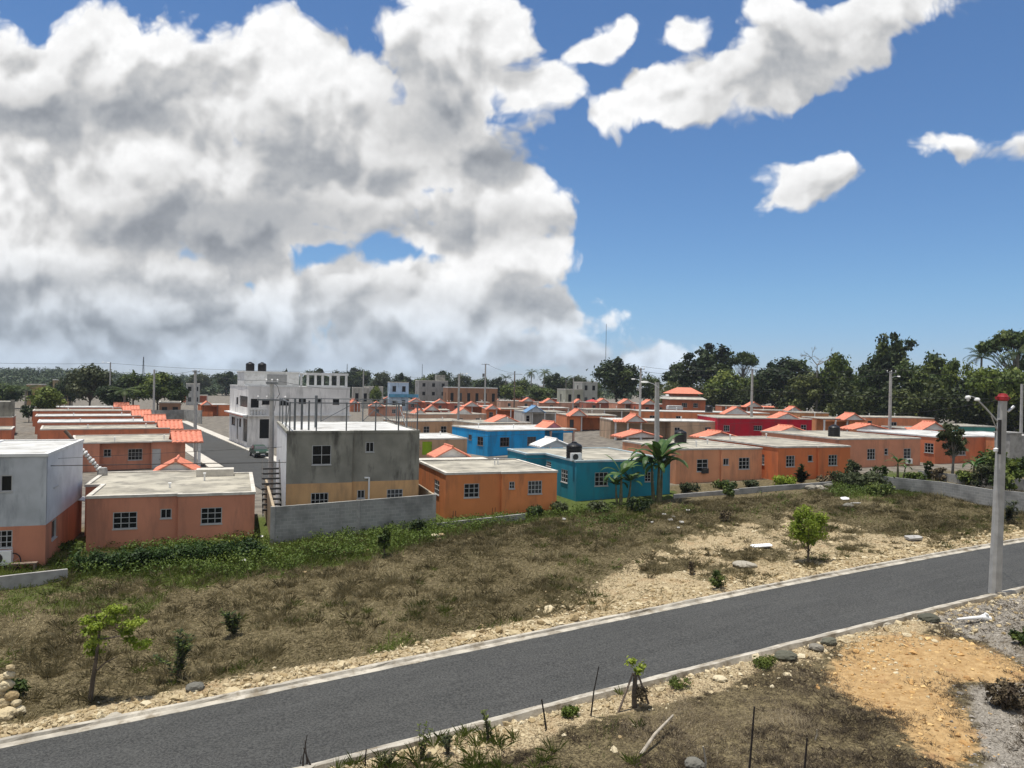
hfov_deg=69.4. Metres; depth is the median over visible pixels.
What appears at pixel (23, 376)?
distant forest
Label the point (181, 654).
shrub
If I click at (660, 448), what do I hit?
banana plant
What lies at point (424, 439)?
cable
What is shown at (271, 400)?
utility pole
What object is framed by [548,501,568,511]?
plant
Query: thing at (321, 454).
window
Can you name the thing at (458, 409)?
lamp post
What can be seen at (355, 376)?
tree
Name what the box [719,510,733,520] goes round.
shrub
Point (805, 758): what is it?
stick
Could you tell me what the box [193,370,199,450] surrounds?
utility pole
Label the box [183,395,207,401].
house
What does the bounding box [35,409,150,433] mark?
house
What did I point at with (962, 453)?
window
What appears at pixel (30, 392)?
house
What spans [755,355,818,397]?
tree
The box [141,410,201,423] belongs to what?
street wall
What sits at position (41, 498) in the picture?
house
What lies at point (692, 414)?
house
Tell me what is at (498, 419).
house
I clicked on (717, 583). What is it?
shrub
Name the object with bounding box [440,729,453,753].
weed
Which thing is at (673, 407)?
roof cover
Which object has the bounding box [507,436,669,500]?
house
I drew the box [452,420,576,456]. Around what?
house
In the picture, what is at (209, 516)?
window
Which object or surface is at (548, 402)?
house
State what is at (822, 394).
cable
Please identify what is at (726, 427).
window
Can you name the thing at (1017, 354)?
palm tree
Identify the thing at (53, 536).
window
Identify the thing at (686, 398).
house
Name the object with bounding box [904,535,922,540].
board
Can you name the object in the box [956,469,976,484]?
shrub
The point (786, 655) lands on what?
boulder
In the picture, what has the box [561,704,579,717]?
plant
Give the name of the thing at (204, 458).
pavement
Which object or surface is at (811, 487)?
boulder
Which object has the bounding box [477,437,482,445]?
window
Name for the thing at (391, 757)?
weed
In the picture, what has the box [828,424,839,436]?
water tank
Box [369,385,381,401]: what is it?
tree
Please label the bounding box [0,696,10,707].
boulder
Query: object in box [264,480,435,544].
block wall
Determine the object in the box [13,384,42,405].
palm tree
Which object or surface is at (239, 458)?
street
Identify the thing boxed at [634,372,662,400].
tree
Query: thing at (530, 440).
window
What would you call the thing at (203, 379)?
tree
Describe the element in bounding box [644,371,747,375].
cable
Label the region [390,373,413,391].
tree
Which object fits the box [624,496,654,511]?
plant
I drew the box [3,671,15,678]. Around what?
boulder
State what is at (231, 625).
shrub
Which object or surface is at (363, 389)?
utility pole
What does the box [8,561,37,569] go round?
garden bench
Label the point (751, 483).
plant
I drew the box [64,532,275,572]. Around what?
hedge
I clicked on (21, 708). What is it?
boulder
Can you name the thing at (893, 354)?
tree
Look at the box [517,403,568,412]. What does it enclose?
house
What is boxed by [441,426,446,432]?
window
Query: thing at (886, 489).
shrub
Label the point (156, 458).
door
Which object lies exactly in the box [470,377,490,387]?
tree
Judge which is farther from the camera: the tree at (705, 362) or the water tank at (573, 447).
the tree at (705, 362)
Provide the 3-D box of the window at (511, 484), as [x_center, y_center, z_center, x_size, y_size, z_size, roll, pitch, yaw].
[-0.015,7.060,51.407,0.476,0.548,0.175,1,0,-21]
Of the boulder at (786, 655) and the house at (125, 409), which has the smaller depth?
the boulder at (786, 655)
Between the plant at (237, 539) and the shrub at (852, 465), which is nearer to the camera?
the plant at (237, 539)
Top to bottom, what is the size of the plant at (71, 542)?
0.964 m
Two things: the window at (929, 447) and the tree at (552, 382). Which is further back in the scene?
the tree at (552, 382)
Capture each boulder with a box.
[0,674,6,681]
[0,679,14,691]
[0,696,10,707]
[0,706,17,721]
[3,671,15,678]
[3,690,19,700]
[6,664,15,670]
[10,699,21,706]
[15,705,26,714]
[106,712,121,716]
[185,682,204,691]
[684,757,704,767]
[713,675,727,682]
[732,560,757,568]
[774,650,797,660]
[805,484,817,489]
[808,643,823,651]
[820,637,836,645]
[917,613,940,622]
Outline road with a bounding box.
[0,542,1023,767]
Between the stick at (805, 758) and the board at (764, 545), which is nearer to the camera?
the stick at (805, 758)
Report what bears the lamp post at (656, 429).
on the ground at (220, 425)
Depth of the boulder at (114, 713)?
21.51 m
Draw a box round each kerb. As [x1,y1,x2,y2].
[0,537,1023,748]
[294,586,1023,767]
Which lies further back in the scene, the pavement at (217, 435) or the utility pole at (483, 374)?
the utility pole at (483, 374)
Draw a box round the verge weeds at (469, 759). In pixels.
[285,684,649,767]
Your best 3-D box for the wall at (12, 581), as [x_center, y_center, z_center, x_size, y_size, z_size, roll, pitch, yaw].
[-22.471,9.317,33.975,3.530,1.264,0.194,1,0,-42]
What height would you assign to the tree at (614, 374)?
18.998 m
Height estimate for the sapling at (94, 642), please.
3.268 m
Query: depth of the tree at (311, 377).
416.97 m
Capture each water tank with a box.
[246,362,254,370]
[258,362,265,370]
[566,442,581,458]
[674,429,686,442]
[705,405,712,411]
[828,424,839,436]
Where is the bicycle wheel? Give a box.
[4,553,20,569]
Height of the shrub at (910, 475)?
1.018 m
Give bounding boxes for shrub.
[152,627,195,679]
[219,608,241,636]
[708,569,728,588]
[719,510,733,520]
[772,475,796,484]
[827,470,855,482]
[837,471,894,487]
[844,459,861,475]
[862,480,895,494]
[869,465,892,475]
[903,471,926,479]
[923,461,933,478]
[929,467,946,481]
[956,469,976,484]
[969,463,993,487]
[971,446,1008,469]
[983,676,1023,709]
[988,460,1023,490]
[1004,500,1019,523]
[1006,626,1023,645]
[1008,456,1023,478]
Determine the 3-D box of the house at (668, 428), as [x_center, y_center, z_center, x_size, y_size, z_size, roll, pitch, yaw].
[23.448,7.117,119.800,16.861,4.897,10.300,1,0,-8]
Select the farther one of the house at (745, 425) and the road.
the house at (745, 425)
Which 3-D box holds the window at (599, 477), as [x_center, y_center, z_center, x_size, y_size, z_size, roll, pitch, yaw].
[6.843,7.325,56.712,1.193,1.091,0.175,1,0,-20]
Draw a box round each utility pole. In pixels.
[152,370,154,423]
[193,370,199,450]
[257,379,285,497]
[362,370,363,410]
[482,363,489,404]
[507,371,519,407]
[572,378,573,409]
[632,367,644,416]
[749,368,756,416]
[887,370,900,429]
[1019,384,1022,431]
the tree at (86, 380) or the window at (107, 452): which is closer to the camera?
the window at (107, 452)
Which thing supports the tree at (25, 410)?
on the ground at (220, 425)
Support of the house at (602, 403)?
on the ground at (220, 425)
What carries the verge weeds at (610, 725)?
on the ground at (220, 425)
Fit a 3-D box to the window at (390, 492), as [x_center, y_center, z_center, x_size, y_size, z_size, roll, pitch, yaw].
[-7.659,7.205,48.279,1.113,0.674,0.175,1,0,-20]
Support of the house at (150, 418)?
on the ground at (220, 425)
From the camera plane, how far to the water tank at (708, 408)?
156.98 m
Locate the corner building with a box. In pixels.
[224,371,350,447]
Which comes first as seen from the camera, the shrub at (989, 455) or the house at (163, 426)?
the shrub at (989, 455)
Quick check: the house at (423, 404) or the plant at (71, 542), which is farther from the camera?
the house at (423, 404)
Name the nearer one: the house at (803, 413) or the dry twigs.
the dry twigs
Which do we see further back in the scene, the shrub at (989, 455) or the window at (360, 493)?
the shrub at (989, 455)
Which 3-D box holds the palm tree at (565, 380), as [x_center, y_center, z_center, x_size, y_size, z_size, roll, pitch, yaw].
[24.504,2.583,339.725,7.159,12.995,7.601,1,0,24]
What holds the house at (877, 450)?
on the ground at (220, 425)
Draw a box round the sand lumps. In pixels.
[816,626,1022,767]
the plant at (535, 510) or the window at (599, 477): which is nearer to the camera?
the plant at (535, 510)
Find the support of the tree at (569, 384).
on the ground at (220, 425)
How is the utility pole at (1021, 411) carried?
on the ground at (220, 425)
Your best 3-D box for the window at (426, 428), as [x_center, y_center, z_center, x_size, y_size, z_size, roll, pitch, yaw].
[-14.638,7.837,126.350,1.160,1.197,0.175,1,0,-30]
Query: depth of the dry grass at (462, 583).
34.14 m
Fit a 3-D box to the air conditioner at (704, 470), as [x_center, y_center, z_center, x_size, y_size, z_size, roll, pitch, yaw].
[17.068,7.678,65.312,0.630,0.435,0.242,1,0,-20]
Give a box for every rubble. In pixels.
[0,520,1023,737]
[331,592,1023,767]
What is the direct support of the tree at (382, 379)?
on the ground at (220, 425)
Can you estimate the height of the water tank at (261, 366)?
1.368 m
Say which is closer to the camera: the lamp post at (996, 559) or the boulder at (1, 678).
the boulder at (1, 678)
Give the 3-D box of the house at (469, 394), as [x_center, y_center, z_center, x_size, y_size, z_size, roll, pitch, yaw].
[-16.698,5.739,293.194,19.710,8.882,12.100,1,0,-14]
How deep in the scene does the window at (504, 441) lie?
93.58 m
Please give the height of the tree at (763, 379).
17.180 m
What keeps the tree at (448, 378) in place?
on the ground at (220, 425)
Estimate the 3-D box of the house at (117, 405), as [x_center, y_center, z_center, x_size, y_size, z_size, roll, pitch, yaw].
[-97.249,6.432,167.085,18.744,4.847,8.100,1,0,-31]
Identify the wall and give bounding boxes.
[0,569,67,589]
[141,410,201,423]
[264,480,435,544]
[437,513,524,527]
[673,489,738,498]
[739,481,832,493]
[883,476,1023,512]
[918,470,1023,490]
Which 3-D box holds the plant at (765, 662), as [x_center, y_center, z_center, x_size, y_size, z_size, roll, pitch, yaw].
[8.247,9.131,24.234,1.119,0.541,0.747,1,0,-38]
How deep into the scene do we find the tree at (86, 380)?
187.83 m
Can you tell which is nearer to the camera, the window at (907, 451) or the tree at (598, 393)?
the window at (907, 451)
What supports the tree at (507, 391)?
on the ground at (220, 425)
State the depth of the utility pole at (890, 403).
99.84 m
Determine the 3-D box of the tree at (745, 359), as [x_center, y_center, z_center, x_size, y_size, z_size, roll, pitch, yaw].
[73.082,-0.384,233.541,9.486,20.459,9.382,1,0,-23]
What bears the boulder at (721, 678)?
on the ground at (220, 425)
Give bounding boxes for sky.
[0,0,1023,386]
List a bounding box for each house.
[0,400,15,433]
[0,426,14,439]
[0,439,84,568]
[26,384,45,404]
[32,402,128,420]
[32,405,139,426]
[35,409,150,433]
[37,414,165,438]
[40,419,183,438]
[53,379,72,405]
[73,430,202,471]
[84,455,255,551]
[159,401,180,409]
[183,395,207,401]
[186,383,199,404]
[198,400,229,415]
[261,395,420,515]
[349,398,360,411]
[352,387,369,408]
[364,386,382,404]
[368,401,402,415]
[383,415,460,433]
[387,382,418,410]
[403,407,486,419]
[408,398,434,409]
[415,375,447,400]
[419,432,467,457]
[419,443,557,518]
[422,404,449,411]
[430,399,463,410]
[443,387,497,406]
[452,414,531,424]
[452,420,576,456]
[460,401,488,412]
[476,400,489,404]
[482,404,522,419]
[497,397,532,407]
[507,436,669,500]
[514,405,564,423]
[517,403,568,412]
[533,398,582,410]
[556,408,616,430]
[557,389,582,401]
[574,382,597,400]
[579,398,608,407]
[579,406,629,417]
[600,413,714,439]
[609,398,632,408]
[610,429,762,483]
[630,399,661,409]
[630,404,769,418]
[660,387,705,410]
[697,411,811,435]
[699,424,850,479]
[715,402,802,410]
[753,406,800,415]
[761,422,920,467]
[783,408,828,417]
[801,412,865,431]
[857,429,994,463]
[859,413,934,425]
[881,420,944,430]
[931,431,1023,451]
[938,423,994,431]
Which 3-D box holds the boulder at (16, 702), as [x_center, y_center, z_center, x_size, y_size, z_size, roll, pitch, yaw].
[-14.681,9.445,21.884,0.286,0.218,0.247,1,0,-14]
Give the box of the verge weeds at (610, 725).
[363,712,619,767]
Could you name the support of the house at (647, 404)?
on the ground at (220, 425)
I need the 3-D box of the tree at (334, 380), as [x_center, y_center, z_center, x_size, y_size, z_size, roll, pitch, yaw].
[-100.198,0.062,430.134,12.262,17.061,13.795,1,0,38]
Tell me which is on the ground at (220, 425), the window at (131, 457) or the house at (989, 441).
the house at (989, 441)
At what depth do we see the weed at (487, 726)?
19.57 m
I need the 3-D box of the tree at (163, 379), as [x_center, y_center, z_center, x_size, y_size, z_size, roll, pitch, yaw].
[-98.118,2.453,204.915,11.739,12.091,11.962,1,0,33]
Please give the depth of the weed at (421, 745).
18.69 m
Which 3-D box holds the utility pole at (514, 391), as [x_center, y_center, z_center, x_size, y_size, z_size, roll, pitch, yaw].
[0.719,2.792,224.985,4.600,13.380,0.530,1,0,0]
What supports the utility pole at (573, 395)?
on the ground at (220, 425)
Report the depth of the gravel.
24.61 m
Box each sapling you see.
[77,603,151,700]
[617,655,649,712]
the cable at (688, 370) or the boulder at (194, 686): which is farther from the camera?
the cable at (688, 370)
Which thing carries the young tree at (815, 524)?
on the ground at (220, 425)
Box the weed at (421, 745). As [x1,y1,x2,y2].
[415,721,432,758]
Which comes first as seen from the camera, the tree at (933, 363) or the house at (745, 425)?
the house at (745, 425)
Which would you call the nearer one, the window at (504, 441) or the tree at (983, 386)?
the window at (504, 441)
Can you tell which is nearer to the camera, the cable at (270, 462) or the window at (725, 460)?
the cable at (270, 462)
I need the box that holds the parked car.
[249,445,268,457]
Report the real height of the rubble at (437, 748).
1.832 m
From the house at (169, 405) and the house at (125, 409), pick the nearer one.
the house at (125, 409)
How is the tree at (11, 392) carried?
on the ground at (220, 425)
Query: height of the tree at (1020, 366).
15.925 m
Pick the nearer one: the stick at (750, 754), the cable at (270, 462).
the stick at (750, 754)
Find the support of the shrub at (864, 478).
on the ground at (220, 425)
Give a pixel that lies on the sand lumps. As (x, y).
(940, 718)
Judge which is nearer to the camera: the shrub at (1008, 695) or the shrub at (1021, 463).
the shrub at (1008, 695)
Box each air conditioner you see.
[0,549,12,565]
[570,453,581,460]
[701,468,708,473]
[905,459,912,463]
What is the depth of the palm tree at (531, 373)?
339.64 m
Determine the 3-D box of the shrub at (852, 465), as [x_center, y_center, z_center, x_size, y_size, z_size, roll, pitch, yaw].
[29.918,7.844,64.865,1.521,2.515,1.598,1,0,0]
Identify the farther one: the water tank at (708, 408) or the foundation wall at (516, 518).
the water tank at (708, 408)
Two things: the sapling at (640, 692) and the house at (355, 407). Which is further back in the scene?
the house at (355, 407)
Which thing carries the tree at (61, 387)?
on the ground at (220, 425)
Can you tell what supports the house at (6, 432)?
on the ground at (220, 425)
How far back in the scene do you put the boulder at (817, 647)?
25.48 m
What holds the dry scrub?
on the ground at (220, 425)
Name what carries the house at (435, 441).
on the ground at (220, 425)
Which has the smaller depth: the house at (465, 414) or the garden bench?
the garden bench
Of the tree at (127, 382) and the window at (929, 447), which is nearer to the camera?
the window at (929, 447)
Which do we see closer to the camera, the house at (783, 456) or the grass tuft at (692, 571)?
the grass tuft at (692, 571)
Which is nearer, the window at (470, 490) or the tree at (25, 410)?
the window at (470, 490)
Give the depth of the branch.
19.19 m
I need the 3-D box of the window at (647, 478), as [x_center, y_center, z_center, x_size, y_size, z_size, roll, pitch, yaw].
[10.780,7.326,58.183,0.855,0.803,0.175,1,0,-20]
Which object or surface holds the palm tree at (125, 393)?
on the ground at (220, 425)
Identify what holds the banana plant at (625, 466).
on the ground at (220, 425)
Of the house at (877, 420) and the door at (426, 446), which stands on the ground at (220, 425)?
the house at (877, 420)
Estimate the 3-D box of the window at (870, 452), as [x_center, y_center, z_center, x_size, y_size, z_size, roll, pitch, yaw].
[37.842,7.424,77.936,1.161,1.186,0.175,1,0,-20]
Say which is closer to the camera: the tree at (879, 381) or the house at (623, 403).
the tree at (879, 381)
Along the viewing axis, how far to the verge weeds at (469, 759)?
18.59 m
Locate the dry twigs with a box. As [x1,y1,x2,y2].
[300,736,310,765]
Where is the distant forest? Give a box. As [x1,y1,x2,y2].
[0,366,637,399]
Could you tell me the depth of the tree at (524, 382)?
347.73 m
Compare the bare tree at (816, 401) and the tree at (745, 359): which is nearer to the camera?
the bare tree at (816, 401)
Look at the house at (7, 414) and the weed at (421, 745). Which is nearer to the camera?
the weed at (421, 745)
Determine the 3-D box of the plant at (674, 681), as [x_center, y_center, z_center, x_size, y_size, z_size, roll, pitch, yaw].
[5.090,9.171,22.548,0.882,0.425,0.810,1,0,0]
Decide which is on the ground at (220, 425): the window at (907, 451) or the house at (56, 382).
the house at (56, 382)
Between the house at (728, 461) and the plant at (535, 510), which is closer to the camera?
the plant at (535, 510)
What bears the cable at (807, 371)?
attached to the utility pole at (890, 403)
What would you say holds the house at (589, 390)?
on the ground at (220, 425)
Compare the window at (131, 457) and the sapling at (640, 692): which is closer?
the sapling at (640, 692)
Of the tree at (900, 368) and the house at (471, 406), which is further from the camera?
the house at (471, 406)
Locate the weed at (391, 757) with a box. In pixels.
[377,748,398,765]
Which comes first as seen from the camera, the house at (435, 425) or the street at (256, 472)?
the street at (256, 472)
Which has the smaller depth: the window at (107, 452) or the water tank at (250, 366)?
the window at (107, 452)
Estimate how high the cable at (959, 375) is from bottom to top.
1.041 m
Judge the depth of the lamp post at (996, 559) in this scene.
32.29 m
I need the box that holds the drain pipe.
[957,612,991,620]
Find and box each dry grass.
[0,479,1023,727]
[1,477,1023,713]
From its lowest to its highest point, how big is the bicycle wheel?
0.898 m
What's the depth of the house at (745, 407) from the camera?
205.76 m
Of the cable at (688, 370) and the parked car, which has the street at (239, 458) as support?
the parked car
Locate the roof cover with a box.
[666,405,682,409]
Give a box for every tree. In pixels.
[0,383,30,401]
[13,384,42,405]
[20,404,36,421]
[22,386,67,408]
[47,377,60,387]
[50,376,82,405]
[60,364,117,405]
[91,383,133,405]
[109,386,143,401]
[114,369,150,404]
[131,371,178,409]
[164,376,190,404]
[184,373,212,389]
[211,371,237,395]
[302,367,328,384]
[332,370,347,385]
[340,367,373,390]
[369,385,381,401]
[370,371,391,391]
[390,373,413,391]
[411,375,428,393]
[426,370,453,386]
[453,373,472,386]
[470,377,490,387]
[487,376,509,398]
[497,384,527,399]
[499,374,512,399]
[511,376,532,397]
[524,369,537,398]
[525,385,556,401]
[537,369,550,387]
[537,372,566,397]
[559,376,571,388]
[564,375,586,388]
[586,356,646,401]
[588,379,602,397]
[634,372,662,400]
[661,360,694,393]
[677,343,734,385]
[700,368,745,397]
[727,351,759,377]
[738,372,769,404]
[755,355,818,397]
[755,360,779,405]
[783,504,829,562]
[796,370,830,405]
[800,348,836,411]
[818,352,857,401]
[849,362,880,400]
[857,353,897,413]
[871,331,918,384]
[892,355,927,403]
[909,349,960,422]
[935,422,969,473]
[937,357,976,423]
[950,370,977,424]
[955,365,1023,415]
[964,348,1001,424]
[975,329,1023,368]
[993,345,1023,431]
[1014,359,1023,403]
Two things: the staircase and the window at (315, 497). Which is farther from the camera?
the staircase
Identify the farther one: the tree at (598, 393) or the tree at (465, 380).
the tree at (465, 380)
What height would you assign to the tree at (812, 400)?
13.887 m
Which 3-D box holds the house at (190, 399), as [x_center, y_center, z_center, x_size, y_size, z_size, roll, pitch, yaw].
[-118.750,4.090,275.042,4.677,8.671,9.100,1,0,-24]
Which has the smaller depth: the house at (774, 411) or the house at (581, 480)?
the house at (581, 480)
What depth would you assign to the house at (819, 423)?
129.65 m
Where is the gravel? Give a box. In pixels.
[917,594,1023,767]
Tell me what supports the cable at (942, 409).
attached to the lamp post at (996, 559)
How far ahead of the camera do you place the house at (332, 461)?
47.54 m
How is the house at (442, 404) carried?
on the ground at (220, 425)
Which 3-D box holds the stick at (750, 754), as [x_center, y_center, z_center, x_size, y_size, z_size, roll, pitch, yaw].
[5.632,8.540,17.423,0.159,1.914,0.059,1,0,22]
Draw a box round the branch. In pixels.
[639,714,673,753]
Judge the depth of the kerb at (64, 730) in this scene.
25.51 m
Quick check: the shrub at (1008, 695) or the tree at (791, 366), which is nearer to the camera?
the shrub at (1008, 695)
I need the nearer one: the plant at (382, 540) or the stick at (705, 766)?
the stick at (705, 766)
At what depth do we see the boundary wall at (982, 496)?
57.19 m
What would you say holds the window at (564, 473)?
in the house at (581, 480)
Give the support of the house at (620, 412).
on the ground at (220, 425)
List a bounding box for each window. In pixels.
[0,475,12,492]
[0,530,12,548]
[51,518,56,541]
[104,449,110,456]
[112,512,137,529]
[128,449,141,460]
[160,509,171,519]
[200,507,221,525]
[281,399,288,405]
[311,445,331,465]
[311,493,327,503]
[333,399,338,404]
[357,490,364,498]
[365,442,373,452]
[387,489,402,497]
[423,426,428,432]
[434,479,438,495]
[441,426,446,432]
[463,483,479,498]
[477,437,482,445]
[500,437,509,446]
[509,482,514,489]
[527,437,535,445]
[527,481,542,494]
[560,469,567,483]
[594,472,608,486]
[645,472,653,481]
[697,459,707,471]
[723,458,728,465]
[724,425,729,431]
[738,457,749,469]
[754,426,761,430]
[786,456,794,467]
[808,455,812,461]
[828,455,837,465]
[867,449,875,459]
[904,448,910,458]
[924,443,933,453]
[957,449,965,455]
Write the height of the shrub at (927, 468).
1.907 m
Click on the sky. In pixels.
(455, 187)
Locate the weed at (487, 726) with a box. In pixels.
[480,709,492,739]
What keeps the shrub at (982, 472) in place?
on the ground at (220, 425)
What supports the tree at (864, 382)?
on the ground at (220, 425)
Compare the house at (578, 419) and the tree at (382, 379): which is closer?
the house at (578, 419)
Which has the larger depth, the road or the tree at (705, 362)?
the tree at (705, 362)
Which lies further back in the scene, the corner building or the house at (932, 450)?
the corner building
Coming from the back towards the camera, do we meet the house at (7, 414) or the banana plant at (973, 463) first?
the house at (7, 414)
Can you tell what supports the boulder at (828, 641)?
on the ground at (220, 425)
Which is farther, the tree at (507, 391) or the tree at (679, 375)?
the tree at (507, 391)
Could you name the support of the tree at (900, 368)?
on the ground at (220, 425)
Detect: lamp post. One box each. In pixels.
[103,362,110,385]
[457,373,467,419]
[641,381,668,441]
[965,393,1014,593]
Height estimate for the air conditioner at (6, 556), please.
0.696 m
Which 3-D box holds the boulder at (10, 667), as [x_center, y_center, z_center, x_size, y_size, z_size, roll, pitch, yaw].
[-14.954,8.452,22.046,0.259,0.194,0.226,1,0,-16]
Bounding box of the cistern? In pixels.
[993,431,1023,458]
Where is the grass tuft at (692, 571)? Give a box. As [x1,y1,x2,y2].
[688,561,695,574]
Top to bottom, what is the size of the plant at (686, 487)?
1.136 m
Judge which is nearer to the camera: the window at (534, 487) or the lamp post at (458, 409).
the window at (534, 487)
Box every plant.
[7,678,30,698]
[60,539,85,551]
[212,534,257,545]
[375,528,390,554]
[407,518,427,532]
[526,505,544,514]
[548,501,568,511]
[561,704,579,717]
[587,499,613,513]
[602,454,649,504]
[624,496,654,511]
[626,434,687,500]
[668,675,693,691]
[679,481,701,492]
[710,479,738,488]
[721,488,734,497]
[742,479,759,486]
[748,654,778,670]
[793,463,812,483]
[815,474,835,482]
[885,454,911,477]
[961,456,986,472]
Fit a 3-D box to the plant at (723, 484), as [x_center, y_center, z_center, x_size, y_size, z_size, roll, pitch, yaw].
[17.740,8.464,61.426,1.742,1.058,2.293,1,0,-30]
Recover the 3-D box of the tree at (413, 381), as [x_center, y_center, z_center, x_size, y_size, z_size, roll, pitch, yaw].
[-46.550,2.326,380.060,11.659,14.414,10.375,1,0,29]
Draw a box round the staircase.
[63,430,107,475]
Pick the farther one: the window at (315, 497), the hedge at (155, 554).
the window at (315, 497)
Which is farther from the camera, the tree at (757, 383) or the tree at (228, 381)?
the tree at (228, 381)
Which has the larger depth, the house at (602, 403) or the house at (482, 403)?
the house at (482, 403)
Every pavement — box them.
[182,421,275,461]
[185,444,223,467]
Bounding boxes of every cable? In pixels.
[51,458,559,465]
[58,421,775,458]
[642,366,749,370]
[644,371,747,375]
[657,384,963,398]
[756,367,886,371]
[757,372,884,377]
[860,400,996,413]
[895,369,1017,378]
[896,375,996,382]
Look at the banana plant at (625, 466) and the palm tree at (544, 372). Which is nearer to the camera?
the banana plant at (625, 466)
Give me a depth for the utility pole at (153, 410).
149.86 m
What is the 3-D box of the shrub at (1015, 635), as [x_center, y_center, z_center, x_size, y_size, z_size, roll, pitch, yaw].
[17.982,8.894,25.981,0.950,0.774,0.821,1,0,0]
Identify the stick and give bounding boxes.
[541,699,546,729]
[590,666,598,715]
[703,746,706,767]
[748,706,754,767]
[803,737,807,767]
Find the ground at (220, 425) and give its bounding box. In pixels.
[0,385,1023,767]
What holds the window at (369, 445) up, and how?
in the house at (332, 461)
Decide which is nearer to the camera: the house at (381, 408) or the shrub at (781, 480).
the shrub at (781, 480)
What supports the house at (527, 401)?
on the ground at (220, 425)
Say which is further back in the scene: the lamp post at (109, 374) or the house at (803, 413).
the lamp post at (109, 374)
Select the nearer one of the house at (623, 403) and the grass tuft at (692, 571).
the grass tuft at (692, 571)
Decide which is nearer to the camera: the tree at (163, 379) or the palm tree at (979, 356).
the palm tree at (979, 356)
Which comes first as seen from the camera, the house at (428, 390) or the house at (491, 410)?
the house at (491, 410)
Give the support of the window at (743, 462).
in the house at (728, 461)
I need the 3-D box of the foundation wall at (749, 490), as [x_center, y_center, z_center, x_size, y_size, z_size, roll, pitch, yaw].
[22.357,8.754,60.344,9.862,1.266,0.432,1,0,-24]
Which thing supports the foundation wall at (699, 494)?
on the ground at (220, 425)
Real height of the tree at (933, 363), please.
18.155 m
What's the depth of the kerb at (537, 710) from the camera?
23.41 m
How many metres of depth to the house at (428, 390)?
301.51 m
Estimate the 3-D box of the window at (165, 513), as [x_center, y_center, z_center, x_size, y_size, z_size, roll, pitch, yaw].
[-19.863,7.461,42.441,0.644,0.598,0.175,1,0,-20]
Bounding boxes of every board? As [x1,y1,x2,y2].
[750,543,771,547]
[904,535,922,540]
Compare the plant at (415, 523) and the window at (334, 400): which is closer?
the plant at (415, 523)
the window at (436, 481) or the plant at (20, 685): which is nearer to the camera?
the plant at (20, 685)
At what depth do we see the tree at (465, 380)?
387.50 m
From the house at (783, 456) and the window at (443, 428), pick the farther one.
the window at (443, 428)
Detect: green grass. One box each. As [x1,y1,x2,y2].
[0,478,986,671]
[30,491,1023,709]
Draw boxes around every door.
[152,449,160,468]
[422,442,431,454]
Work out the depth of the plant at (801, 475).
63.52 m
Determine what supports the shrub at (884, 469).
on the ground at (220, 425)
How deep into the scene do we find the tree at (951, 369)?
154.72 m
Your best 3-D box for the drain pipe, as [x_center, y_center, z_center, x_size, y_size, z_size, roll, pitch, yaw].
[17.714,8.940,28.353,1.382,0.354,0.268,1,0,-7]
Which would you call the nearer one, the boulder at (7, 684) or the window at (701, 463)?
the boulder at (7, 684)
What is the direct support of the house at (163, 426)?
on the ground at (220, 425)
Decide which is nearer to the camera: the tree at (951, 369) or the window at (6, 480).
the window at (6, 480)
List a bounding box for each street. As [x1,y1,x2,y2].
[155,423,275,492]
[234,457,507,475]
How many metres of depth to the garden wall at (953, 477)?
65.08 m
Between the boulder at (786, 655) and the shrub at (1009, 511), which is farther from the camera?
the shrub at (1009, 511)
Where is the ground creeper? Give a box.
[0,480,882,576]
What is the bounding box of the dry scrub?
[354,595,1023,767]
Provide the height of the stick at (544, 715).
1.006 m
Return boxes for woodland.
[650,368,1023,431]
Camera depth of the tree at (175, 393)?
198.88 m
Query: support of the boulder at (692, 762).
on the ground at (220, 425)
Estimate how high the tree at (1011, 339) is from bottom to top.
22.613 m
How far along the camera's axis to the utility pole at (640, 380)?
124.84 m
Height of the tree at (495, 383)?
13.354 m
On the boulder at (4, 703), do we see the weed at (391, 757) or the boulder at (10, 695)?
the boulder at (10, 695)
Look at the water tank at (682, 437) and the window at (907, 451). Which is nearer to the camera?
the water tank at (682, 437)
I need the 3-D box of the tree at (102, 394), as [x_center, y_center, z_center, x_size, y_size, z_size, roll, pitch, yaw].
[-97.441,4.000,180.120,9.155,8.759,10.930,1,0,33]
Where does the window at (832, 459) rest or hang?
in the house at (783, 456)
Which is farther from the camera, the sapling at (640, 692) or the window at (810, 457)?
the window at (810, 457)
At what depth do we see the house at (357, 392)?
270.79 m
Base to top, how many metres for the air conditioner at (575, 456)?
0.580 m
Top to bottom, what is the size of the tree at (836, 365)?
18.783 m

